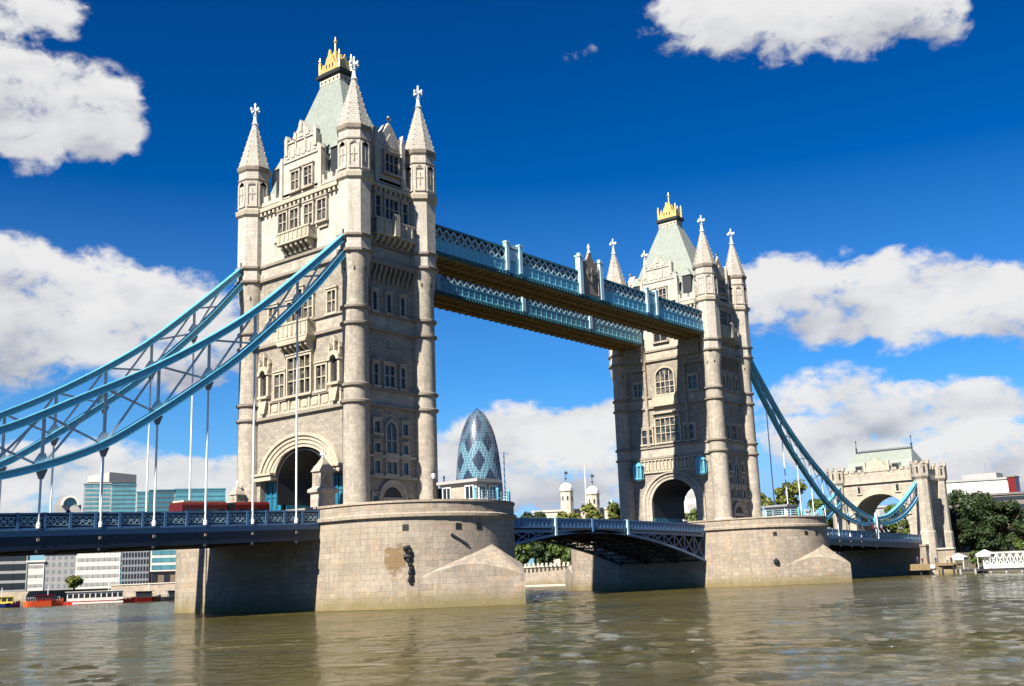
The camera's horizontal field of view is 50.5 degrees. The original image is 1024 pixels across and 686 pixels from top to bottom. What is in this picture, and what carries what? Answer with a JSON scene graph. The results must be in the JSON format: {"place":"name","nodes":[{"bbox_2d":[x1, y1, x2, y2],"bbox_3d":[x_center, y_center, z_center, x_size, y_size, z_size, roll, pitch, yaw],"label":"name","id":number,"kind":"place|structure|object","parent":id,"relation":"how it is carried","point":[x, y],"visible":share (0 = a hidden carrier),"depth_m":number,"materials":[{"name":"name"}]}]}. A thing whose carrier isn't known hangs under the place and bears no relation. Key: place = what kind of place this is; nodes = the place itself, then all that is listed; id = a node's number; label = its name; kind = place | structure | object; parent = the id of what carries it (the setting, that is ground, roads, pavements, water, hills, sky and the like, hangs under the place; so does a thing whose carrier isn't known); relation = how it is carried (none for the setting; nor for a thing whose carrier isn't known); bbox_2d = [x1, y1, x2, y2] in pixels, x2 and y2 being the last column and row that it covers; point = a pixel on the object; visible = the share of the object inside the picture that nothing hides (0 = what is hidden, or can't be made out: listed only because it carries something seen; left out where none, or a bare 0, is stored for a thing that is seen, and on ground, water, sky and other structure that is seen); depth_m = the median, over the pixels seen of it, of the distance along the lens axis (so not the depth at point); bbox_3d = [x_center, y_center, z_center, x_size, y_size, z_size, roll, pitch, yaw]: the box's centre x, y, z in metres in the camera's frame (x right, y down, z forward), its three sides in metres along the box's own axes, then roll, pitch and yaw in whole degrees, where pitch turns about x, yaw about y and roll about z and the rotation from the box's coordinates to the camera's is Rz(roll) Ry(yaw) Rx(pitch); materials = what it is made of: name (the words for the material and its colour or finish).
{"place":"outdoors","nodes":[
{"label":"outdoors","id":0,"kind":"place"},
{"bbox_2d":[53,495,80,574],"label":"barrel roofed hall","id":1,"kind":"structure","parent":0,"point":[63,503],"depth_m":690.08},
{"bbox_2d":[83,483,111,511],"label":"glass tower","id":2,"kind":"structure","parent":0,"point":[91,497],"depth_m":696.68,"materials":[{"name":"glass"}]},
{"bbox_2d":[88,472,136,483],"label":"tower plant room","id":3,"kind":"object","parent":2,"relation":"on","point":[116,478],"visible":0.86,"depth_m":703.35,"materials":[{"name":"concrete"}]},
{"bbox_2d":[111,484,136,583],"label":"glass tower","id":4,"kind":"structure","parent":0,"point":[123,496],"depth_m":701.99,"materials":[{"name":"glass"}]},
{"bbox_2d":[148,570,174,582],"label":"riverside building","id":5,"kind":"structure","parent":0,"point":[161,576],"depth_m":439.28,"materials":[{"name":"brown brick"}]},
{"bbox_2d":[149,550,175,571],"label":"riverside building","id":6,"kind":"structure","parent":5,"relation":"on","point":[162,560],"depth_m":440.01,"materials":[{"name":"glass"}]},
{"bbox_2d":[456,409,502,499],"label":"domed skyscraper","id":7,"kind":"structure","parent":0,"point":[478,454],"depth_m":1233.54,"materials":[{"name":"blue glass"}]},
{"bbox_2d":[0,572,1023,685],"bbox_3d":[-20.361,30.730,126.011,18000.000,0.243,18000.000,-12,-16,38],"label":"river","id":8,"kind":"structure","parent":0,"point":[963,629],"depth_m":46.13,"materials":[{"name":"liquid"}]},
{"bbox_2d":[0,593,19,607],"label":"river boat","id":9,"kind":"object","parent":8,"relation":"on","point":[7,602],"visible":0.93,"depth_m":273.68,"materials":[{"name":"blue paint"}]},
{"bbox_2d":[23,586,63,606],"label":"river boat","id":10,"kind":"object","parent":8,"relation":"on","point":[44,600],"visible":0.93,"depth_m":276.11,"materials":[{"name":"orange paint"}]},
{"bbox_2d":[64,585,136,604],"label":"river boat","id":11,"kind":"object","parent":8,"relation":"on","point":[108,596],"visible":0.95,"depth_m":281.48,"materials":[{"name":"white paint"}]},
{"bbox_2d":[131,586,160,601],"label":"river boat","id":12,"kind":"object","parent":8,"relation":"on","point":[144,596],"visible":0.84,"depth_m":291.60,"materials":[{"name":"red paint"}]},
{"bbox_2d":[174,499,525,612],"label":"bridge pier","id":13,"kind":"structure","parent":8,"relation":"in","point":[352,559],"depth_m":110.74,"materials":[{"name":"stone"}]},
{"bbox_2d":[229,480,244,501],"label":"gate post","id":14,"kind":"object","parent":13,"relation":"on","point":[237,493],"visible":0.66,"depth_m":128.21,"materials":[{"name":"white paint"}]},
{"bbox_2d":[307,449,338,506],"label":"gate post","id":15,"kind":"object","parent":13,"relation":"on","point":[322,491],"visible":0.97,"depth_m":117.94,"materials":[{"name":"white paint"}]},
{"bbox_2d":[235,37,438,510],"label":"bridge tower","id":16,"kind":"structure","parent":13,"relation":"on","point":[368,411],"depth_m":128.44,"materials":[{"name":"stone"}]},
{"bbox_2d":[0,263,243,512],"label":"suspension chain","id":17,"kind":"object","parent":16,"relation":"hanging from","point":[54,432],"visible":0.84,"depth_m":120.25,"materials":[{"name":"blue paint"}]},
{"bbox_2d":[0,229,346,527],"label":"suspension chain","id":18,"kind":"object","parent":16,"relation":"hanging from","point":[41,464],"visible":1,"depth_m":103.31,"materials":[{"name":"blue paint"}]},
{"bbox_2d":[0,510,319,556],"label":"side span deck","id":19,"kind":"structure","parent":18,"relation":"hanging from","point":[21,534],"depth_m":99.75,"materials":[{"name":"metal"}]},
{"bbox_2d":[169,500,269,510],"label":"articulated bus","id":20,"kind":"object","parent":19,"relation":"on","point":[187,505],"visible":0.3,"depth_m":118.63,"materials":[{"name":"red paint"}]},
{"bbox_2d":[271,369,285,401],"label":"window","id":21,"kind":"structure","parent":16,"relation":"in","point":[279,377],"depth_m":129.51,"materials":[{"name":"beige glass"}]},
{"bbox_2d":[275,208,288,237],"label":"window","id":22,"kind":"structure","parent":16,"relation":"in","point":[282,215],"depth_m":133.55,"materials":[{"name":"beige glass"}]},
{"bbox_2d":[287,203,300,229],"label":"window","id":23,"kind":"structure","parent":16,"relation":"in","point":[294,217],"depth_m":132.19,"materials":[{"name":"beige glass"}]},
{"bbox_2d":[288,165,301,194],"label":"window","id":24,"kind":"structure","parent":16,"relation":"in","point":[295,173],"depth_m":132.95,"materials":[{"name":"beige glass"}]},
{"bbox_2d":[284,349,313,398],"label":"window","id":25,"kind":"structure","parent":16,"relation":"in","point":[305,358],"depth_m":127.19,"materials":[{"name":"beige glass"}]},
{"bbox_2d":[301,160,314,189],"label":"window","id":26,"kind":"structure","parent":16,"relation":"in","point":[308,167],"depth_m":131.48,"materials":[{"name":"beige glass"}]},
{"bbox_2d":[301,198,315,225],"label":"window","id":27,"kind":"structure","parent":16,"relation":"in","point":[308,205],"depth_m":130.49,"materials":[{"name":"beige glass"}]},
{"bbox_2d":[302,292,315,318],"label":"window","id":28,"kind":"structure","parent":16,"relation":"in","point":[308,309],"depth_m":128.06,"materials":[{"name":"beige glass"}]},
{"bbox_2d":[313,359,328,392],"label":"window","id":29,"kind":"structure","parent":16,"relation":"in","point":[320,367],"depth_m":124.94,"materials":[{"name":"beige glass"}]},
{"bbox_2d":[314,193,328,224],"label":"window","id":30,"kind":"structure","parent":16,"relation":"in","point":[321,200],"depth_m":128.97,"materials":[{"name":"beige glass"}]},
{"bbox_2d":[324,285,338,315],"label":"window","id":31,"kind":"structure","parent":16,"relation":"in","point":[331,292],"depth_m":125.57,"materials":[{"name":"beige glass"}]},
{"bbox_2d":[369,286,380,312],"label":"window","id":32,"kind":"structure","parent":16,"relation":"in","point":[374,292],"depth_m":125.57,"materials":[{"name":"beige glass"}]},
{"bbox_2d":[370,359,381,387],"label":"window","id":33,"kind":"structure","parent":16,"relation":"in","point":[375,364],"depth_m":123.76,"materials":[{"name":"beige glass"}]},
{"bbox_2d":[372,456,382,474],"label":"window","id":34,"kind":"structure","parent":16,"relation":"in","point":[377,461],"depth_m":121.66,"materials":[{"name":"beige glass"}]},
{"bbox_2d":[371,416,383,435],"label":"window","id":35,"kind":"structure","parent":16,"relation":"in","point":[376,421],"depth_m":122.61,"materials":[{"name":"beige glass"}]},
{"bbox_2d":[372,190,383,218],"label":"window","id":36,"kind":"structure","parent":16,"relation":"in","point":[377,195],"depth_m":128.50,"materials":[{"name":"beige glass"}]},
{"bbox_2d":[383,290,393,315],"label":"window","id":37,"kind":"structure","parent":16,"relation":"in","point":[388,295],"depth_m":127.27,"materials":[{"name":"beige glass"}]},
{"bbox_2d":[381,361,397,389],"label":"window","id":38,"kind":"structure","parent":16,"relation":"in","point":[389,380],"depth_m":125.40,"materials":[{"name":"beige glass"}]},
{"bbox_2d":[384,457,399,476],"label":"window","id":39,"kind":"structure","parent":16,"relation":"in","point":[391,464],"depth_m":123.33,"materials":[{"name":"beige glass"}]},
{"bbox_2d":[384,420,399,455],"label":"window","id":40,"kind":"structure","parent":16,"relation":"in","point":[391,429],"depth_m":124.12,"materials":[{"name":"beige glass"}]},
{"bbox_2d":[383,193,400,219],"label":"window","id":41,"kind":"structure","parent":16,"relation":"in","point":[391,204],"depth_m":130.08,"materials":[{"name":"beige glass"}]},
{"bbox_2d":[382,148,401,179],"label":"window","id":42,"kind":"structure","parent":16,"relation":"in","point":[390,159],"depth_m":131.29,"materials":[{"name":"beige glass"}]},
{"bbox_2d":[378,479,407,500],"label":"doorway","id":43,"kind":"structure","parent":16,"relation":"in","point":[393,489],"depth_m":122.82,"materials":[{"name":"stone"}]},
{"bbox_2d":[397,293,407,318],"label":"window","id":44,"kind":"structure","parent":16,"relation":"in","point":[402,303],"depth_m":129.00,"materials":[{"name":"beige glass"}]},
{"bbox_2d":[398,364,408,391],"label":"window","id":45,"kind":"structure","parent":16,"relation":"in","point":[402,368],"depth_m":127.06,"materials":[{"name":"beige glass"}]},
{"bbox_2d":[400,199,409,224],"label":"window","id":46,"kind":"structure","parent":16,"relation":"in","point":[404,205],"depth_m":131.93,"materials":[{"name":"beige glass"}]},
{"bbox_2d":[400,420,411,438],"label":"window","id":47,"kind":"structure","parent":16,"relation":"in","point":[404,424],"depth_m":126.01,"materials":[{"name":"beige glass"}]},
{"bbox_2d":[434,274,641,351],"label":"walkway","id":48,"kind":"structure","parent":16,"relation":"attached to","point":[453,295],"depth_m":172.18,"materials":[{"name":"paint"}]},
{"bbox_2d":[435,224,703,339],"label":"walkway","id":49,"kind":"structure","parent":16,"relation":"attached to","point":[585,287],"depth_m":157.63,"materials":[{"name":"paint"}]},
{"bbox_2d":[403,545,412,582],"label":"mooring chain","id":50,"kind":"object","parent":13,"relation":"attached to","point":[408,557],"visible":1,"depth_m":108.06,"materials":[{"name":"black metal"}]},
{"bbox_2d":[436,478,501,499],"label":"control cabin","id":51,"kind":"object","parent":13,"relation":"on","point":[459,489],"visible":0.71,"depth_m":124.13,"materials":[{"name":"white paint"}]},
{"bbox_2d":[473,486,510,500],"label":"pier railing","id":52,"kind":"object","parent":13,"relation":"on","point":[507,496],"visible":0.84,"depth_m":115.24,"materials":[{"name":"metal"}]},
{"bbox_2d":[514,517,597,545],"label":"bascule leaf","id":53,"kind":"object","parent":13,"relation":"attached to","point":[526,530],"visible":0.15,"depth_m":145.97,"materials":[{"name":"metal"}]},
{"bbox_2d":[565,515,851,590],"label":"bridge pier","id":54,"kind":"structure","parent":8,"relation":"in","point":[743,552],"depth_m":173.68,"materials":[{"name":"stone"}]},
{"bbox_2d":[535,519,705,565],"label":"bascule leaf","id":55,"kind":"object","parent":54,"relation":"attached to","point":[630,533],"visible":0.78,"depth_m":171.02,"materials":[{"name":"metal"}]},
{"bbox_2d":[607,194,762,522],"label":"bridge tower","id":56,"kind":"structure","parent":54,"relation":"on","point":[683,412],"depth_m":191.13,"materials":[{"name":"beige stone"}]},
{"bbox_2d":[632,381,643,399],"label":"window","id":57,"kind":"structure","parent":56,"relation":"in","point":[638,388],"depth_m":195.08,"materials":[{"name":"beige glass"}]},
{"bbox_2d":[639,427,654,446],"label":"window","id":58,"kind":"structure","parent":56,"relation":"in","point":[643,430],"depth_m":192.71,"materials":[{"name":"beige glass"}]},
{"bbox_2d":[654,366,675,396],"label":"window","id":59,"kind":"structure","parent":56,"relation":"in","point":[664,376],"depth_m":191.82,"materials":[{"name":"beige glass"}]},
{"bbox_2d":[653,413,682,444],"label":"window","id":60,"kind":"structure","parent":56,"relation":"in","point":[668,428],"depth_m":189.91,"materials":[{"name":"beige glass"}]},
{"bbox_2d":[682,421,697,441],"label":"window","id":61,"kind":"structure","parent":56,"relation":"in","point":[693,435],"depth_m":186.99,"materials":[{"name":"beige glass"}]},
{"bbox_2d":[686,372,699,390],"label":"window","id":62,"kind":"structure","parent":56,"relation":"in","point":[692,378],"depth_m":188.11,"materials":[{"name":"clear glass"}]},
{"bbox_2d":[733,501,746,517],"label":"doorway","id":63,"kind":"structure","parent":56,"relation":"in","point":[739,509],"depth_m":185.37,"materials":[{"name":"stone"}]},
{"bbox_2d":[751,360,918,538],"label":"suspension chain","id":64,"kind":"object","parent":56,"relation":"hanging from","point":[760,387],"visible":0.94,"depth_m":210.69,"materials":[{"name":"blue paint"}]},
{"bbox_2d":[827,529,921,551],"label":"side span deck","id":65,"kind":"structure","parent":64,"relation":"hanging from","point":[845,541],"depth_m":231.04,"materials":[{"name":"metal"}]},
{"bbox_2d":[761,504,797,516],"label":"control cabin","id":66,"kind":"object","parent":54,"relation":"on","point":[770,510],"visible":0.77,"depth_m":187.35,"materials":[{"name":"metal"}]},
{"bbox_2d":[762,507,823,516],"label":"pier railing","id":67,"kind":"object","parent":54,"relation":"on","point":[821,512],"visible":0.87,"depth_m":173.97,"materials":[{"name":"metal"}]},
{"bbox_2d":[836,544,930,576],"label":"quay wall","id":68,"kind":"structure","parent":8,"relation":"in","point":[884,562],"depth_m":253.76,"materials":[{"name":"stone"}]},
{"bbox_2d":[906,563,961,574],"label":"timber jetty","id":69,"kind":"object","parent":8,"relation":"in","point":[931,566],"visible":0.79,"depth_m":241.09,"materials":[{"name":"wood"}]},
{"bbox_2d":[958,567,1023,573],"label":"floating pontoon","id":70,"kind":"object","parent":8,"relation":"on","point":[987,569],"visible":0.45,"depth_m":235.56,"materials":[{"name":"metal"}]},
{"bbox_2d":[983,551,1023,568],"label":"lattice fence","id":71,"kind":"object","parent":70,"relation":"on","point":[1007,565],"visible":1,"depth_m":234.46,"materials":[{"name":"metal"}]},
{"bbox_2d":[0,0,1023,566],"label":"sky","id":72,"kind":"structure","parent":0,"point":[863,160],"materials":[{"name":"blue"}]},
{"bbox_2d":[683,489,695,520],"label":"white building","id":73,"kind":"structure","parent":0,"point":[690,502],"depth_m":363.90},
{"bbox_2d":[957,550,1023,572],"bbox_3d":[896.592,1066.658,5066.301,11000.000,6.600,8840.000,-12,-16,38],"label":"bank ground","id":74,"kind":"structure","parent":0,"point":[971,566],"depth_m":243.58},
{"bbox_2d":[0,556,29,591],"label":"riverside building","id":75,"kind":"structure","parent":74,"relation":"on","point":[13,573],"depth_m":419.79,"materials":[{"name":"white glass"}]},
{"bbox_2d":[26,560,45,590],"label":"riverside building","id":76,"kind":"structure","parent":74,"relation":"on","point":[35,574],"depth_m":422.68,"materials":[{"name":"concrete"}]},
{"bbox_2d":[43,554,75,590],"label":"riverside building","id":77,"kind":"structure","parent":74,"relation":"on","point":[59,569],"depth_m":426.19,"materials":[{"name":"concrete"}]},
{"bbox_2d":[65,575,83,589],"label":"tree","id":78,"kind":"object","parent":74,"relation":"on","point":[75,581],"visible":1,"depth_m":396.62,"materials":[{"name":"green plant"}]},
{"bbox_2d":[75,552,120,589],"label":"riverside building","id":79,"kind":"structure","parent":74,"relation":"on","point":[97,570],"depth_m":431.29,"materials":[{"name":"paint"}]},
{"bbox_2d":[121,551,148,583],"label":"riverside building","id":80,"kind":"structure","parent":74,"relation":"on","point":[135,567],"depth_m":435.92,"materials":[{"name":"white glass"}]},
{"bbox_2d":[136,491,148,511],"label":"glass office","id":81,"kind":"structure","parent":74,"relation":"on","point":[141,498],"depth_m":705.84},
{"bbox_2d":[149,489,174,511],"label":"glass office","id":82,"kind":"structure","parent":74,"relation":"on","point":[164,498],"depth_m":709.08,"materials":[{"name":"glass"}]},
{"bbox_2d":[175,488,225,501],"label":"glass office","id":83,"kind":"structure","parent":74,"relation":"on","point":[213,494],"depth_m":717.14,"materials":[{"name":"glass"}]},
{"bbox_2d":[0,547,958,602],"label":"river wall","id":84,"kind":"structure","parent":74,"relation":"on","point":[538,575],"depth_m":327.30,"materials":[{"name":"stone"}]},
{"bbox_2d":[515,543,531,565],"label":"tree","id":85,"kind":"object","parent":74,"relation":"on","point":[521,557],"visible":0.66,"depth_m":331.22,"materials":[{"name":"green plant"}]},
{"bbox_2d":[520,511,546,565],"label":"tree","id":86,"kind":"object","parent":74,"relation":"on","point":[540,514],"visible":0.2,"depth_m":334.28,"materials":[{"name":"green plant"}]},
{"bbox_2d":[530,541,557,565],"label":"tree","id":87,"kind":"object","parent":74,"relation":"on","point":[539,553],"visible":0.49,"depth_m":328.08,"materials":[{"name":"green plant"}]},
{"bbox_2d":[548,540,570,564],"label":"tree","id":88,"kind":"object","parent":74,"relation":"on","point":[562,553],"visible":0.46,"depth_m":322.47,"materials":[{"name":"green plant"}]},
{"bbox_2d":[559,470,573,562],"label":"fortress turret","id":89,"kind":"object","parent":74,"relation":"on","point":[566,490],"visible":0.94,"depth_m":414.07,"materials":[{"name":"white stone"}]},
{"bbox_2d":[532,507,619,565],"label":"fortress keep","id":90,"kind":"structure","parent":74,"relation":"on","point":[554,513],"depth_m":418.57,"materials":[{"name":"beige stone"}]},
{"bbox_2d":[578,503,604,518],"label":"tree","id":91,"kind":"object","parent":74,"relation":"on","point":[590,510],"visible":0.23,"depth_m":329.05,"materials":[{"name":"green plant"}]},
{"bbox_2d":[586,473,599,512],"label":"fortress turret","id":92,"kind":"object","parent":74,"relation":"on","point":[592,493],"visible":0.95,"depth_m":413.87,"materials":[{"name":"white stone"}]},
{"bbox_2d":[607,501,619,518],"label":"tree","id":93,"kind":"object","parent":74,"relation":"on","point":[613,509],"visible":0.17,"depth_m":326.02,"materials":[{"name":"green plant"}]},
{"bbox_2d":[774,479,807,515],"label":"tree","id":94,"kind":"object","parent":74,"relation":"on","point":[792,492],"visible":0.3,"depth_m":315.19,"materials":[{"name":"green plant"}]},
{"bbox_2d":[807,498,833,528],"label":"tree","id":95,"kind":"object","parent":74,"relation":"on","point":[818,503],"visible":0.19,"depth_m":312.79,"materials":[{"name":"green plant"}]},
{"bbox_2d":[826,435,954,573],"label":"gatehouse tower","id":96,"kind":"structure","parent":74,"relation":"on","point":[867,482],"depth_m":261.07,"materials":[{"name":"beige stone"}]},
{"bbox_2d":[881,503,909,533],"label":"tree","id":97,"kind":"object","parent":74,"relation":"on","point":[892,528],"visible":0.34,"depth_m":309.60,"materials":[{"name":"green plant"}]},
{"bbox_2d":[951,514,977,552],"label":"tree","id":98,"kind":"object","parent":74,"relation":"on","point":[960,528],"visible":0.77,"depth_m":267.09,"materials":[{"name":"green plant"}]},
{"bbox_2d":[948,489,996,551],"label":"tree","id":99,"kind":"object","parent":74,"relation":"on","point":[969,504],"visible":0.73,"depth_m":270.62,"materials":[{"name":"green plant"}]},
{"bbox_2d":[948,491,1023,522],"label":"office block","id":100,"kind":"structure","parent":74,"relation":"on","point":[1018,497],"depth_m":376.05,"materials":[{"name":"beige concrete"}]},
{"bbox_2d":[946,477,1008,493],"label":"office top storey","id":101,"kind":"object","parent":100,"relation":"on","point":[995,485],"visible":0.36,"depth_m":382.92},
{"bbox_2d":[961,463,1002,479],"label":"rooftop plant room","id":102,"kind":"object","parent":101,"relation":"on","point":[984,475],"visible":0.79,"depth_m":389.49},
{"bbox_2d":[968,514,1010,550],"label":"tree","id":103,"kind":"object","parent":74,"relation":"on","point":[994,541],"visible":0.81,"depth_m":265.41,"materials":[{"name":"green plant"}]},
{"bbox_2d":[980,499,1023,550],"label":"tree","id":104,"kind":"object","parent":74,"relation":"on","point":[1009,511],"visible":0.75,"depth_m":267.80,"materials":[{"name":"green plant"}]},
{"bbox_2d":[1006,476,1020,491],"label":"red stair tower","id":105,"kind":"structure","parent":74,"relation":"on","point":[1013,484],"depth_m":378.33,"materials":[{"name":"paint"}]},
{"bbox_2d":[1007,519,1023,549],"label":"tree","id":106,"kind":"object","parent":74,"relation":"on","point":[1017,525],"visible":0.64,"depth_m":265.09,"materials":[{"name":"green plant"}]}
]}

